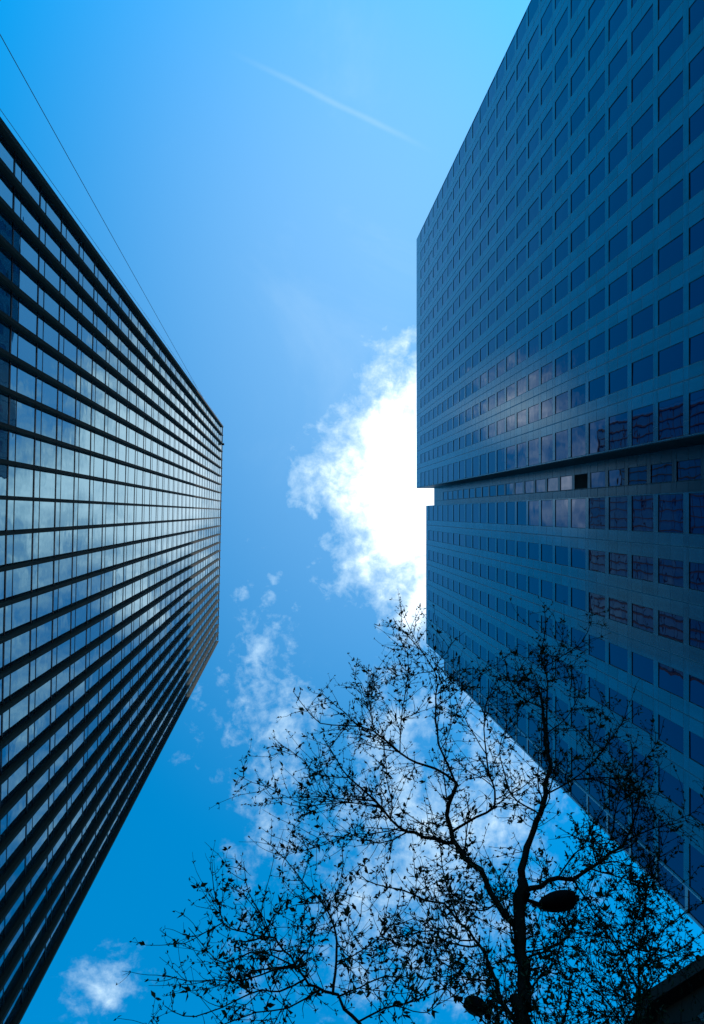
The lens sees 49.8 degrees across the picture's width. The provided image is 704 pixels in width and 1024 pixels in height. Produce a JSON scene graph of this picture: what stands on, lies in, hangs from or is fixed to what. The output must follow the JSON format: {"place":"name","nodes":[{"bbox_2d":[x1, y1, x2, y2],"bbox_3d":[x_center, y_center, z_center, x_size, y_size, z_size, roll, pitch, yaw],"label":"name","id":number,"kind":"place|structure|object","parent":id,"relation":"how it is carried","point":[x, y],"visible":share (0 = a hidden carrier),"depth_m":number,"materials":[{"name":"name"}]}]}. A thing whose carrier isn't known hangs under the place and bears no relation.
{"place":"outdoors","nodes":[
{"label":"outdoors","id":0,"kind":"place"},
{"bbox_2d":[0,109,223,1023],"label":"glass tower","id":1,"kind":"structure","parent":0,"point":[111,440],"depth_m":43.51,"materials":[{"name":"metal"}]},
{"bbox_2d":[5,891,23,935],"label":"window","id":2,"kind":"structure","parent":1,"relation":"in","point":[18,907],"depth_m":34.23,"materials":[{"name":"blue glass"}]},
{"bbox_2d":[6,858,24,901],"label":"window","id":3,"kind":"structure","parent":1,"relation":"in","point":[16,878],"depth_m":34.26,"materials":[{"name":"blue glass"}]},
{"bbox_2d":[7,794,25,834],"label":"window","id":4,"kind":"structure","parent":1,"relation":"in","point":[18,811],"depth_m":34.24,"materials":[{"name":"blue glass"}]},
{"bbox_2d":[7,826,25,867],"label":"window","id":5,"kind":"structure","parent":1,"relation":"in","point":[18,843],"depth_m":34.22,"materials":[{"name":"blue glass"}]},
{"bbox_2d":[8,761,26,800],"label":"window","id":6,"kind":"structure","parent":1,"relation":"in","point":[18,778],"depth_m":34.24,"materials":[{"name":"blue glass"}]},
{"bbox_2d":[9,728,27,766],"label":"window","id":7,"kind":"structure","parent":1,"relation":"in","point":[18,746],"depth_m":34.27,"materials":[{"name":"blue glass"}]},
{"bbox_2d":[10,696,27,732],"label":"window","id":8,"kind":"structure","parent":1,"relation":"in","point":[19,712],"depth_m":34.23,"materials":[{"name":"blue glass"}]},
{"bbox_2d":[10,663,28,698],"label":"window","id":9,"kind":"structure","parent":1,"relation":"in","point":[19,678],"depth_m":34.27,"materials":[{"name":"blue glass"}]},
{"bbox_2d":[11,631,29,664],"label":"window","id":10,"kind":"structure","parent":1,"relation":"in","point":[20,644],"depth_m":34.27,"materials":[{"name":"blue glass"}]},
{"bbox_2d":[12,599,29,631],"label":"window","id":11,"kind":"structure","parent":1,"relation":"in","point":[20,610],"depth_m":34.22,"materials":[{"name":"blue glass"}]},
{"bbox_2d":[13,566,30,597],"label":"window","id":12,"kind":"structure","parent":1,"relation":"in","point":[21,576],"depth_m":34.26,"materials":[{"name":"blue glass"}]},
{"bbox_2d":[13,533,31,563],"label":"window","id":13,"kind":"structure","parent":1,"relation":"in","point":[22,542],"depth_m":34.28,"materials":[{"name":"blue glass"}]},
{"bbox_2d":[14,500,32,529],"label":"window","id":14,"kind":"structure","parent":1,"relation":"in","point":[23,509],"depth_m":34.29,"materials":[{"name":"blue glass"}]},
{"bbox_2d":[15,467,32,496],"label":"window","id":15,"kind":"structure","parent":1,"relation":"in","point":[23,476],"depth_m":34.25,"materials":[{"name":"blue glass"}]},
{"bbox_2d":[16,433,33,464],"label":"window","id":16,"kind":"structure","parent":1,"relation":"in","point":[24,444],"depth_m":34.27,"materials":[{"name":"blue glass"}]},
{"bbox_2d":[16,399,34,431],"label":"window","id":17,"kind":"structure","parent":1,"relation":"in","point":[25,411],"depth_m":34.30,"materials":[{"name":"blue glass"}]},
{"bbox_2d":[17,365,35,399],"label":"window","id":18,"kind":"structure","parent":1,"relation":"in","point":[26,379],"depth_m":34.31,"materials":[{"name":"blue glass"}]},
{"bbox_2d":[18,332,35,367],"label":"window","id":19,"kind":"structure","parent":1,"relation":"in","point":[26,347],"depth_m":34.27,"materials":[{"name":"blue glass"}]},
{"bbox_2d":[19,298,36,334],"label":"window","id":20,"kind":"structure","parent":1,"relation":"in","point":[27,315],"depth_m":34.29,"materials":[{"name":"blue glass"}]},
{"bbox_2d":[20,264,37,301],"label":"window","id":21,"kind":"structure","parent":1,"relation":"in","point":[28,283],"depth_m":34.32,"materials":[{"name":"blue glass"}]},
{"bbox_2d":[20,231,37,269],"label":"window","id":22,"kind":"structure","parent":1,"relation":"in","point":[28,250],"depth_m":34.33,"materials":[{"name":"blue glass"}]},
{"bbox_2d":[21,197,38,237],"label":"window","id":23,"kind":"structure","parent":1,"relation":"in","point":[30,218],"depth_m":34.33,"materials":[{"name":"blue glass"}]},
{"bbox_2d":[22,163,39,204],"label":"window","id":24,"kind":"structure","parent":1,"relation":"in","point":[30,184],"depth_m":34.31,"materials":[{"name":"blue glass"}]},
{"bbox_2d":[37,621,51,650],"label":"window","id":25,"kind":"structure","parent":1,"relation":"in","point":[44,632],"depth_m":37.68,"materials":[{"name":"blue glass"}]},
{"bbox_2d":[37,591,52,620],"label":"window","id":26,"kind":"structure","parent":1,"relation":"in","point":[45,600],"depth_m":37.62,"materials":[{"name":"blue glass"}]},
{"bbox_2d":[38,561,52,589],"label":"window","id":27,"kind":"structure","parent":1,"relation":"in","point":[45,570],"depth_m":37.64,"materials":[{"name":"blue glass"}]},
{"bbox_2d":[39,532,53,558],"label":"window","id":28,"kind":"structure","parent":1,"relation":"in","point":[46,539],"depth_m":37.69,"materials":[{"name":"blue glass"}]},
{"bbox_2d":[39,501,54,528],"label":"window","id":29,"kind":"structure","parent":1,"relation":"in","point":[46,520],"depth_m":37.63,"materials":[{"name":"blue glass"}]},
{"bbox_2d":[40,471,54,498],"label":"window","id":30,"kind":"structure","parent":1,"relation":"in","point":[47,479],"depth_m":37.65,"materials":[{"name":"blue glass"}]},
{"bbox_2d":[41,440,55,468],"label":"window","id":31,"kind":"structure","parent":1,"relation":"in","point":[48,450],"depth_m":37.71,"materials":[{"name":"blue glass"}]},
{"bbox_2d":[41,410,56,438],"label":"window","id":32,"kind":"structure","parent":1,"relation":"in","point":[48,419],"depth_m":37.64,"materials":[{"name":"blue glass"}]},
{"bbox_2d":[42,379,56,409],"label":"window","id":33,"kind":"structure","parent":1,"relation":"in","point":[49,391],"depth_m":37.67,"materials":[{"name":"blue glass"}]},
{"bbox_2d":[43,348,57,379],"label":"window","id":34,"kind":"structure","parent":1,"relation":"in","point":[50,362],"depth_m":37.72,"materials":[{"name":"blue glass"}]},
{"bbox_2d":[0,0,703,1023],"label":"sky","id":35,"kind":"structure","parent":0,"point":[267,174],"materials":[{"name":"blue"}]},
{"bbox_2d":[524,890,576,912],"bbox_3d":[1.456,2.878,5.614,0.447,0.148,0.150,3,-90,-5],"label":"tree lamp","id":36,"kind":"object","parent":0,"point":[557,901],"visible":0.81,"depth_m":5.57,"materials":[{"name":"black metal"}]},
{"bbox_2d":[417,0,703,930],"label":"office tower","id":37,"kind":"structure","parent":0,"point":[561,348],"depth_m":59.00,"materials":[{"name":"blue glass"}]},
{"bbox_2d":[555,429,567,460],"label":"window","id":38,"kind":"structure","parent":37,"relation":"in","point":[561,438],"depth_m":63.07,"materials":[{"name":"blue glass"}]},
{"bbox_2d":[555,499,567,527],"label":"window","id":39,"kind":"structure","parent":37,"relation":"in","point":[561,505],"depth_m":63.07,"materials":[{"name":"blue glass"}]},
{"bbox_2d":[571,424,584,457],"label":"window","id":40,"kind":"structure","parent":37,"relation":"in","point":[577,433],"depth_m":59.42,"materials":[{"name":"blue glass"}]},
{"bbox_2d":[571,498,584,527],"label":"window","id":41,"kind":"structure","parent":37,"relation":"in","point":[577,505],"depth_m":59.41,"materials":[{"name":"blue glass"}]},
{"bbox_2d":[589,418,604,453],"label":"window","id":42,"kind":"structure","parent":37,"relation":"in","point":[596,428],"depth_m":55.78,"materials":[{"name":"blue glass"}]},
{"bbox_2d":[589,497,604,528],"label":"window","id":43,"kind":"structure","parent":37,"relation":"in","point":[596,505],"depth_m":55.80,"materials":[{"name":"blue glass"}]},
{"bbox_2d":[609,412,626,449],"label":"window","id":44,"kind":"structure","parent":37,"relation":"in","point":[617,423],"depth_m":52.26,"materials":[{"name":"blue glass"}]},
{"bbox_2d":[609,496,626,530],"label":"window","id":45,"kind":"structure","parent":37,"relation":"in","point":[617,505],"depth_m":52.27,"materials":[{"name":"blue glass"}]},
{"bbox_2d":[609,552,626,576],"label":"window","id":46,"kind":"structure","parent":37,"relation":"in","point":[617,561],"depth_m":52.27,"materials":[{"name":"blue glass"}]},
{"bbox_2d":[609,597,626,624],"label":"window","id":47,"kind":"structure","parent":37,"relation":"in","point":[619,614],"depth_m":52.27,"materials":[{"name":"blue glass"}]},
{"bbox_2d":[609,365,626,393],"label":"window","id":48,"kind":"structure","parent":37,"relation":"in","point":[617,378],"depth_m":52.27,"materials":[{"name":"blue glass"}]},
{"bbox_2d":[609,319,626,349],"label":"window","id":49,"kind":"structure","parent":37,"relation":"in","point":[618,333],"depth_m":52.27,"materials":[{"name":"blue glass"}]},
{"bbox_2d":[609,273,626,305],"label":"window","id":50,"kind":"structure","parent":37,"relation":"in","point":[618,288],"depth_m":52.26,"materials":[{"name":"blue glass"}]},
{"bbox_2d":[609,226,626,261],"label":"window","id":51,"kind":"structure","parent":37,"relation":"in","point":[618,243],"depth_m":52.27,"materials":[{"name":"blue glass"}]},
{"bbox_2d":[609,180,626,217],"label":"window","id":52,"kind":"structure","parent":37,"relation":"in","point":[618,198],"depth_m":52.27,"materials":[{"name":"blue glass"}]},
{"bbox_2d":[609,133,626,172],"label":"window","id":53,"kind":"structure","parent":37,"relation":"in","point":[618,153],"depth_m":52.26,"materials":[{"name":"blue glass"}]},
{"bbox_2d":[609,87,626,128],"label":"window","id":54,"kind":"structure","parent":37,"relation":"in","point":[619,106],"depth_m":52.29,"materials":[{"name":"blue glass"}]},
{"bbox_2d":[609,40,626,84],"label":"window","id":55,"kind":"structure","parent":37,"relation":"in","point":[618,62],"depth_m":52.27,"materials":[{"name":"blue glass"}]},
{"bbox_2d":[609,0,626,40],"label":"window","id":56,"kind":"structure","parent":37,"relation":"in","point":[619,15],"depth_m":52.41,"materials":[{"name":"blue glass"}]},
{"bbox_2d":[609,643,627,672],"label":"window","id":57,"kind":"structure","parent":37,"relation":"in","point":[618,656],"depth_m":52.26,"materials":[{"name":"blue glass"}]},
{"bbox_2d":[609,688,627,719],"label":"window","id":58,"kind":"structure","parent":37,"relation":"in","point":[620,710],"depth_m":52.27,"materials":[{"name":"blue glass"}]},
{"bbox_2d":[632,404,652,445],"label":"window","id":59,"kind":"structure","parent":37,"relation":"in","point":[642,418],"depth_m":48.75,"materials":[{"name":"blue glass"}]},
{"bbox_2d":[632,495,652,531],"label":"window","id":60,"kind":"structure","parent":37,"relation":"in","point":[642,506],"depth_m":48.75,"materials":[{"name":"blue glass"}]},
{"bbox_2d":[632,555,652,581],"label":"window","id":61,"kind":"structure","parent":37,"relation":"in","point":[642,566],"depth_m":48.75,"materials":[{"name":"blue glass"}]},
{"bbox_2d":[632,603,652,632],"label":"window","id":62,"kind":"structure","parent":37,"relation":"in","point":[642,616],"depth_m":48.75,"materials":[{"name":"blue glass"}]},
{"bbox_2d":[632,652,652,683],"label":"window","id":63,"kind":"structure","parent":37,"relation":"in","point":[642,667],"depth_m":48.75,"materials":[{"name":"blue glass"}]},
{"bbox_2d":[632,354,652,385],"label":"window","id":64,"kind":"structure","parent":37,"relation":"in","point":[642,369],"depth_m":48.75,"materials":[{"name":"blue glass"}]},
{"bbox_2d":[632,700,652,734],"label":"window","id":65,"kind":"structure","parent":37,"relation":"in","point":[646,714],"depth_m":48.75,"materials":[{"name":"blue glass"}]},
{"bbox_2d":[632,304,652,338],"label":"window","id":66,"kind":"structure","parent":37,"relation":"in","point":[642,321],"depth_m":48.75,"materials":[{"name":"blue glass"}]},
{"bbox_2d":[632,254,652,290],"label":"window","id":67,"kind":"structure","parent":37,"relation":"in","point":[642,273],"depth_m":48.75,"materials":[{"name":"blue glass"}]},
{"bbox_2d":[632,204,652,243],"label":"window","id":68,"kind":"structure","parent":37,"relation":"in","point":[643,223],"depth_m":48.75,"materials":[{"name":"blue glass"}]},
{"bbox_2d":[632,154,652,196],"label":"window","id":69,"kind":"structure","parent":37,"relation":"in","point":[644,173],"depth_m":48.75,"materials":[{"name":"blue glass"}]},
{"bbox_2d":[632,104,652,148],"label":"window","id":70,"kind":"structure","parent":37,"relation":"in","point":[641,128],"depth_m":48.75,"materials":[{"name":"blue glass"}]},
{"bbox_2d":[632,54,652,101],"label":"window","id":71,"kind":"structure","parent":37,"relation":"in","point":[644,76],"depth_m":48.75,"materials":[{"name":"blue glass"}]},
{"bbox_2d":[632,4,652,54],"bbox_3d":[18.701,-30.962,48.745,0.072,2.956,1.529,0,-90,-5],"label":"window","id":72,"kind":"structure","parent":37,"relation":"in","point":[645,25],"depth_m":48.75,"materials":[{"name":"blue glass"}]},
{"bbox_2d":[651,462,671,482],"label":"window","id":73,"kind":"structure","parent":37,"relation":"in","point":[662,472],"depth_m":52.57,"materials":[{"name":"blue glass"}]},
{"bbox_2d":[658,233,682,273],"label":"window","id":74,"kind":"structure","parent":37,"relation":"in","point":[671,253],"depth_m":45.10,"materials":[{"name":"blue glass"}]},
{"bbox_2d":[658,179,682,223],"bbox_3d":[19.013,-18.470,45.165,0.072,2.956,1.529,0,-90,-5],"label":"window","id":75,"kind":"structure","parent":37,"relation":"in","point":[671,200],"depth_m":45.20,"materials":[{"name":"blue glass"}]},
{"bbox_2d":[658,125,682,172],"bbox_3d":[19.013,-21.594,45.168,0.072,2.956,1.529,0,-90,-5],"label":"window","id":76,"kind":"structure","parent":37,"relation":"in","point":[673,146],"depth_m":45.20,"materials":[{"name":"blue glass"}]},
{"bbox_2d":[658,71,682,121],"bbox_3d":[19.012,-24.718,45.172,0.072,2.956,1.529,0,-90,-5],"label":"window","id":77,"kind":"structure","parent":37,"relation":"in","point":[674,92],"depth_m":45.20,"materials":[{"name":"blue glass"}]},
{"bbox_2d":[658,17,682,70],"bbox_3d":[19.012,-27.842,45.175,0.072,2.956,1.529,0,-90,-5],"label":"window","id":78,"kind":"structure","parent":37,"relation":"in","point":[674,39],"depth_m":45.20,"materials":[{"name":"blue glass"}]},
{"bbox_2d":[659,395,682,440],"bbox_3d":[19.014,-5.557,45.151,0.072,2.956,2.366,0,-90,-5],"label":"window","id":79,"kind":"structure","parent":37,"relation":"in","point":[670,410],"depth_m":45.09,"materials":[{"name":"blue glass"}]},
{"bbox_2d":[659,493,682,533],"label":"window","id":80,"kind":"structure","parent":37,"relation":"in","point":[670,505],"depth_m":45.10,"materials":[{"name":"blue glass"}]},
{"bbox_2d":[659,819,682,879],"bbox_3d":[19.017,20.038,45.123,0.072,2.956,2.456,0,-90,-5],"label":"window","id":81,"kind":"structure","parent":37,"relation":"in","point":[675,864],"depth_m":44.96,"materials":[{"name":"blue glass"}]},
{"bbox_2d":[659,558,682,587],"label":"window","id":82,"kind":"structure","parent":37,"relation":"in","point":[670,571],"depth_m":45.09,"materials":[{"name":"blue glass"}]},
{"bbox_2d":[659,610,682,642],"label":"window","id":83,"kind":"structure","parent":37,"relation":"in","point":[670,625],"depth_m":45.09,"materials":[{"name":"blue glass"}]},
{"bbox_2d":[659,663,682,697],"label":"window","id":84,"kind":"structure","parent":37,"relation":"in","point":[670,679],"depth_m":45.10,"materials":[{"name":"blue glass"}]},
{"bbox_2d":[659,341,682,375],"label":"window","id":85,"kind":"structure","parent":37,"relation":"in","point":[670,358],"depth_m":45.09,"materials":[{"name":"blue glass"}]},
{"bbox_2d":[659,715,682,753],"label":"window","id":86,"kind":"structure","parent":37,"relation":"in","point":[672,731],"depth_m":45.09,"materials":[{"name":"blue glass"}]},
{"bbox_2d":[659,287,682,324],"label":"window","id":87,"kind":"structure","parent":37,"relation":"in","point":[671,306],"depth_m":45.09,"materials":[{"name":"blue glass"}]},
{"bbox_2d":[659,768,682,808],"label":"window","id":88,"kind":"structure","parent":37,"relation":"in","point":[669,783],"depth_m":45.09,"materials":[{"name":"blue glass"}]},
{"bbox_2d":[658,863,684,906],"bbox_3d":[19.032,22.133,45.122,0.072,3.256,1.326,0,-90,-5],"label":"window","id":89,"kind":"structure","parent":37,"relation":"in","point":[676,882],"depth_m":44.89,"materials":[{"name":"blue glass"}]},
{"bbox_2d":[677,458,700,480],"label":"window","id":90,"kind":"structure","parent":37,"relation":"in","point":[686,469],"depth_m":48.94,"materials":[{"name":"blue glass"}]},
{"bbox_2d":[689,389,703,434],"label":"window","id":91,"kind":"structure","parent":37,"relation":"in","point":[696,399],"depth_m":42.34,"materials":[{"name":"blue glass"}]},
{"bbox_2d":[689,332,703,364],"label":"window","id":92,"kind":"structure","parent":37,"relation":"in","point":[696,343],"depth_m":42.34,"materials":[{"name":"blue glass"}]},
{"bbox_2d":[689,275,703,309],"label":"window","id":93,"kind":"structure","parent":37,"relation":"in","point":[696,288],"depth_m":42.33,"materials":[{"name":"blue glass"}]},
{"bbox_2d":[689,218,703,254],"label":"window","id":94,"kind":"structure","parent":37,"relation":"in","point":[696,232],"depth_m":42.34,"materials":[{"name":"blue glass"}]},
{"bbox_2d":[689,161,703,199],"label":"window","id":95,"kind":"structure","parent":37,"relation":"in","point":[696,177],"depth_m":42.34,"materials":[{"name":"blue glass"}]},
{"bbox_2d":[689,104,703,144],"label":"window","id":96,"kind":"structure","parent":37,"relation":"in","point":[696,121],"depth_m":42.34,"materials":[{"name":"blue glass"}]},
{"bbox_2d":[689,48,703,88],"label":"window","id":97,"kind":"structure","parent":37,"relation":"in","point":[696,66],"depth_m":42.34,"materials":[{"name":"blue glass"}]},
{"bbox_2d":[689,0,703,33],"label":"window","id":98,"kind":"structure","parent":37,"relation":"in","point":[696,11],"depth_m":42.44,"materials":[{"name":"blue glass"}]},
{"bbox_2d":[690,492,703,534],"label":"window","id":99,"kind":"structure","parent":37,"relation":"in","point":[696,499],"depth_m":42.25,"materials":[{"name":"blue glass"}]},
{"bbox_2d":[690,845,703,898],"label":"window","id":100,"kind":"structure","parent":37,"relation":"in","point":[696,858],"depth_m":42.24,"materials":[{"name":"blue glass"}]},
{"bbox_2d":[690,562,703,591],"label":"window","id":101,"kind":"structure","parent":37,"relation":"in","point":[696,569],"depth_m":42.24,"materials":[{"name":"blue glass"}]},
{"bbox_2d":[690,618,703,649],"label":"window","id":102,"kind":"structure","parent":37,"relation":"in","point":[696,627],"depth_m":42.25,"materials":[{"name":"blue glass"}]},
{"bbox_2d":[690,675,703,707],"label":"window","id":103,"kind":"structure","parent":37,"relation":"in","point":[696,684],"depth_m":42.24,"materials":[{"name":"blue glass"}]},
{"bbox_2d":[690,731,703,765],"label":"window","id":104,"kind":"structure","parent":37,"relation":"in","point":[696,742],"depth_m":42.24,"materials":[{"name":"blue glass"}]},
{"bbox_2d":[690,788,703,823],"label":"window","id":105,"kind":"structure","parent":37,"relation":"in","point":[696,801],"depth_m":42.34,"materials":[{"name":"blue glass"}]},
{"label":"pavement","id":106,"kind":"structure","parent":0,"visible":0},
{"bbox_2d":[113,815,475,1023],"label":"street tree","id":107,"kind":"object","parent":106,"relation":"on","point":[262,958],"visible":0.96,"depth_m":5.56,"materials":[{"name":"black plant"}]},
{"bbox_2d":[209,589,703,1023],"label":"street tree","id":108,"kind":"object","parent":106,"relation":"on","point":[523,1002],"visible":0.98,"depth_m":7.14,"materials":[{"name":"black plant"}]},
{"bbox_2d":[464,785,703,1023],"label":"street tree","id":109,"kind":"object","parent":106,"relation":"on","point":[639,997],"visible":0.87,"depth_m":6.59,"materials":[{"name":"black plant"}]},
{"bbox_2d":[632,955,703,1023],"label":"street building","id":110,"kind":"structure","parent":106,"relation":"on","point":[674,998],"depth_m":20.39,"materials":[{"name":"stone"}]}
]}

